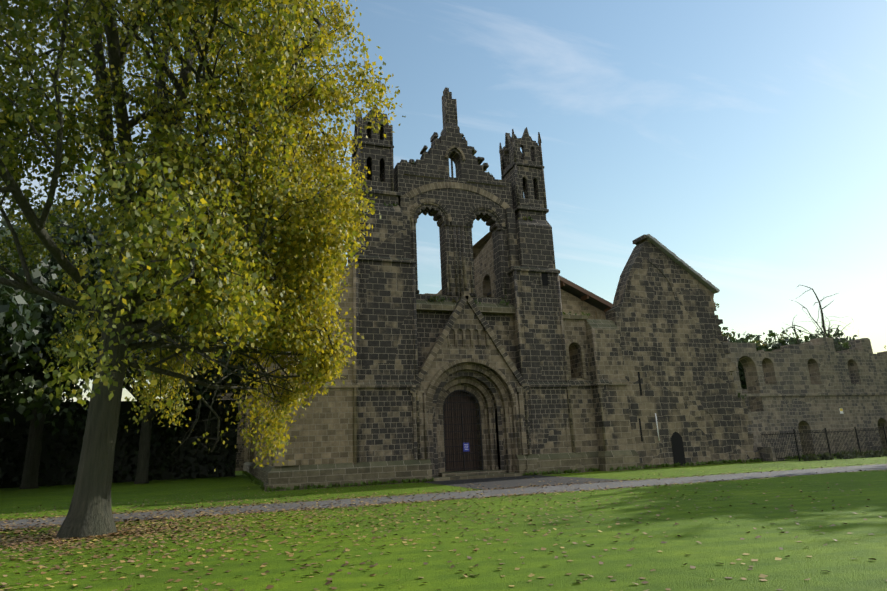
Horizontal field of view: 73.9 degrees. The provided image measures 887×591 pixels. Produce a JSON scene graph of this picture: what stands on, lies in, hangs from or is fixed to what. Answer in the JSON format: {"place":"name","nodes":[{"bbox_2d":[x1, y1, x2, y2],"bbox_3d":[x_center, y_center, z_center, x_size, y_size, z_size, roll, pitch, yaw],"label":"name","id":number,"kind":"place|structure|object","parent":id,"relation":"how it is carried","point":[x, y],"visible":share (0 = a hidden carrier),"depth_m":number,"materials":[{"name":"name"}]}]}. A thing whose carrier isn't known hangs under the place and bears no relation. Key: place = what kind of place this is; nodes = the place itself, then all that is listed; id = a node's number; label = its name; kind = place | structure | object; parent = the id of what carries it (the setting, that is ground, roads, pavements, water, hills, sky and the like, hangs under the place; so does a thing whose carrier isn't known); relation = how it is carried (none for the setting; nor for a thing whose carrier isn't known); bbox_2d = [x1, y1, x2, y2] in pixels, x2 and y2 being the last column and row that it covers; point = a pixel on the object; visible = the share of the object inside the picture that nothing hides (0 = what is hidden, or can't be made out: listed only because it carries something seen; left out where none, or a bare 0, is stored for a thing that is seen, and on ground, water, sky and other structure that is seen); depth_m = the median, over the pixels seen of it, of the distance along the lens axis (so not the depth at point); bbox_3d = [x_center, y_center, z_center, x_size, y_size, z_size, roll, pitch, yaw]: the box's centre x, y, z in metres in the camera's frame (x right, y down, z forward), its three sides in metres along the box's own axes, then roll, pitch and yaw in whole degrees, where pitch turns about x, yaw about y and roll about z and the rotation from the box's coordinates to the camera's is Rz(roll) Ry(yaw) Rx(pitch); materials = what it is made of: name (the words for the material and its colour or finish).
{"place":"outdoors","nodes":[
{"label":"outdoors","id":0,"kind":"place"},
{"bbox_2d":[0,453,886,590],"bbox_3d":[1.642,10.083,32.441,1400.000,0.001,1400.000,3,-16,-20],"label":"ground","id":1,"kind":"structure","parent":0,"point":[720,536],"depth_m":10.78,"materials":[{"name":"green plant"}]},
{"bbox_2d":[0,222,68,421],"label":"tree","id":2,"kind":"object","parent":1,"relation":"on","point":[13,311],"visible":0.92,"depth_m":32.49,"materials":[{"name":"green plant"}]},
{"bbox_2d":[0,220,81,425],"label":"tree","id":3,"kind":"object","parent":1,"relation":"on","point":[47,265],"visible":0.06,"depth_m":40.41,"materials":[{"name":"green plant"}]},
{"bbox_2d":[0,262,82,428],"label":"tree","id":4,"kind":"object","parent":1,"relation":"on","point":[12,386],"visible":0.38,"depth_m":39.42,"materials":[{"name":"green plant"}]},
{"bbox_2d":[0,192,161,488],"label":"tree","id":5,"kind":"object","parent":1,"relation":"on","point":[32,462],"visible":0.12,"depth_m":45.69,"materials":[{"name":"green plant"}]},
{"bbox_2d":[0,394,239,487],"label":"hedge","id":6,"kind":"object","parent":1,"relation":"on","point":[59,460],"visible":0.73,"depth_m":52.06,"materials":[{"name":"green plant"}]},
{"bbox_2d":[21,253,257,483],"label":"tree","id":7,"kind":"object","parent":1,"relation":"on","point":[146,436],"visible":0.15,"depth_m":47.65,"materials":[{"name":"green plant"}]},
{"bbox_2d":[0,0,405,538],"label":"lime tree","id":8,"kind":"object","parent":1,"relation":"on","point":[263,266],"visible":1,"depth_m":14.54,"materials":[{"name":"green plant"}]},
{"bbox_2d":[243,347,275,482],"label":"stone wall","id":9,"kind":"structure","parent":1,"relation":"on","point":[257,471],"depth_m":47.28,"materials":[{"name":"beige stone"}]},
{"bbox_2d":[264,261,360,491],"bbox_3d":[-6.909,3.901,31.512,4.690,12.179,1.780,3,-16,-20],"label":"aisle","id":10,"kind":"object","parent":1,"relation":"on","point":[322,449],"visible":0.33,"depth_m":30.38,"materials":[{"name":"beige stone"}]},
{"bbox_2d":[205,163,495,470],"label":"nave","id":11,"kind":"structure","parent":1,"relation":"on","point":[484,274],"depth_m":43.76,"materials":[{"name":"stone"}]},
{"bbox_2d":[0,459,886,590],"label":"fallen leaves","id":12,"kind":"object","parent":1,"relation":"on","point":[58,541],"visible":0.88,"depth_m":13.80,"materials":[{"name":"brown plant"}]},
{"bbox_2d":[348,87,642,485],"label":"church facade","id":13,"kind":"structure","parent":1,"relation":"on","point":[543,405],"depth_m":35.34,"materials":[{"name":"stone"}]},
{"bbox_2d":[443,390,482,471],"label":"door","id":14,"kind":"structure","parent":13,"relation":"attached to","point":[460,423],"depth_m":35.02,"materials":[{"name":"brown wood"}]},
{"bbox_2d":[424,475,631,489],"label":"paving","id":15,"kind":"structure","parent":1,"relation":"on","point":[502,482],"depth_m":27.68,"materials":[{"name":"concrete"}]},
{"bbox_2d":[242,129,886,491],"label":"ruin weeds","id":16,"kind":"object","parent":1,"relation":"on","point":[261,483],"visible":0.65,"depth_m":35.89,"materials":[{"name":"green plant"}]},
{"bbox_2d":[605,234,760,468],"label":"gable wall","id":17,"kind":"structure","parent":1,"relation":"on","point":[685,404],"depth_m":38.87,"materials":[{"name":"stone"}]},
{"bbox_2d":[719,324,774,388],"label":"tree","id":18,"kind":"object","parent":1,"relation":"on","point":[742,373],"visible":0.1,"depth_m":61.55,"materials":[{"name":"green plant"}]},
{"bbox_2d":[758,329,812,351],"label":"tree","id":19,"kind":"object","parent":1,"relation":"on","point":[779,343],"visible":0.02,"depth_m":62.18,"materials":[{"name":"green plant"}]},
{"bbox_2d":[723,337,886,460],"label":"long wall","id":20,"kind":"structure","parent":1,"relation":"on","point":[815,384],"depth_m":43.65,"materials":[{"name":"stone"}]},
{"bbox_2d":[772,330,872,351],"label":"ivy","id":21,"kind":"object","parent":1,"relation":"on","point":[838,335],"visible":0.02,"depth_m":75.89,"materials":[{"name":"green plant"}]},
{"bbox_2d":[761,426,886,460],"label":"fence","id":22,"kind":"object","parent":1,"relation":"on","point":[827,442],"visible":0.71,"depth_m":38.60,"materials":[{"name":"black metal"}]},
{"bbox_2d":[779,285,875,353],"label":"bare tree","id":23,"kind":"object","parent":1,"relation":"on","point":[823,326],"visible":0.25,"depth_m":59.30,"materials":[{"name":"brown plant"}]},
{"bbox_2d":[803,447,886,460],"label":"shrubs","id":24,"kind":"object","parent":1,"relation":"on","point":[827,456],"visible":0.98,"depth_m":37.57,"materials":[{"name":"green plant"}]},
{"bbox_2d":[0,464,886,529],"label":"path","id":25,"kind":"structure","parent":0,"point":[562,488],"depth_m":21.59,"materials":[{"name":"grey gravel"}]},
{"bbox_2d":[0,0,886,401],"label":"sky","id":26,"kind":"structure","parent":0,"point":[747,138],"materials":[{"name":"blue"}]},
{"bbox_2d":[487,275,612,367],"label":"wall","id":27,"kind":"structure","parent":0,"point":[577,299],"depth_m":45.35,"materials":[{"name":"beige stone"}]}
]}

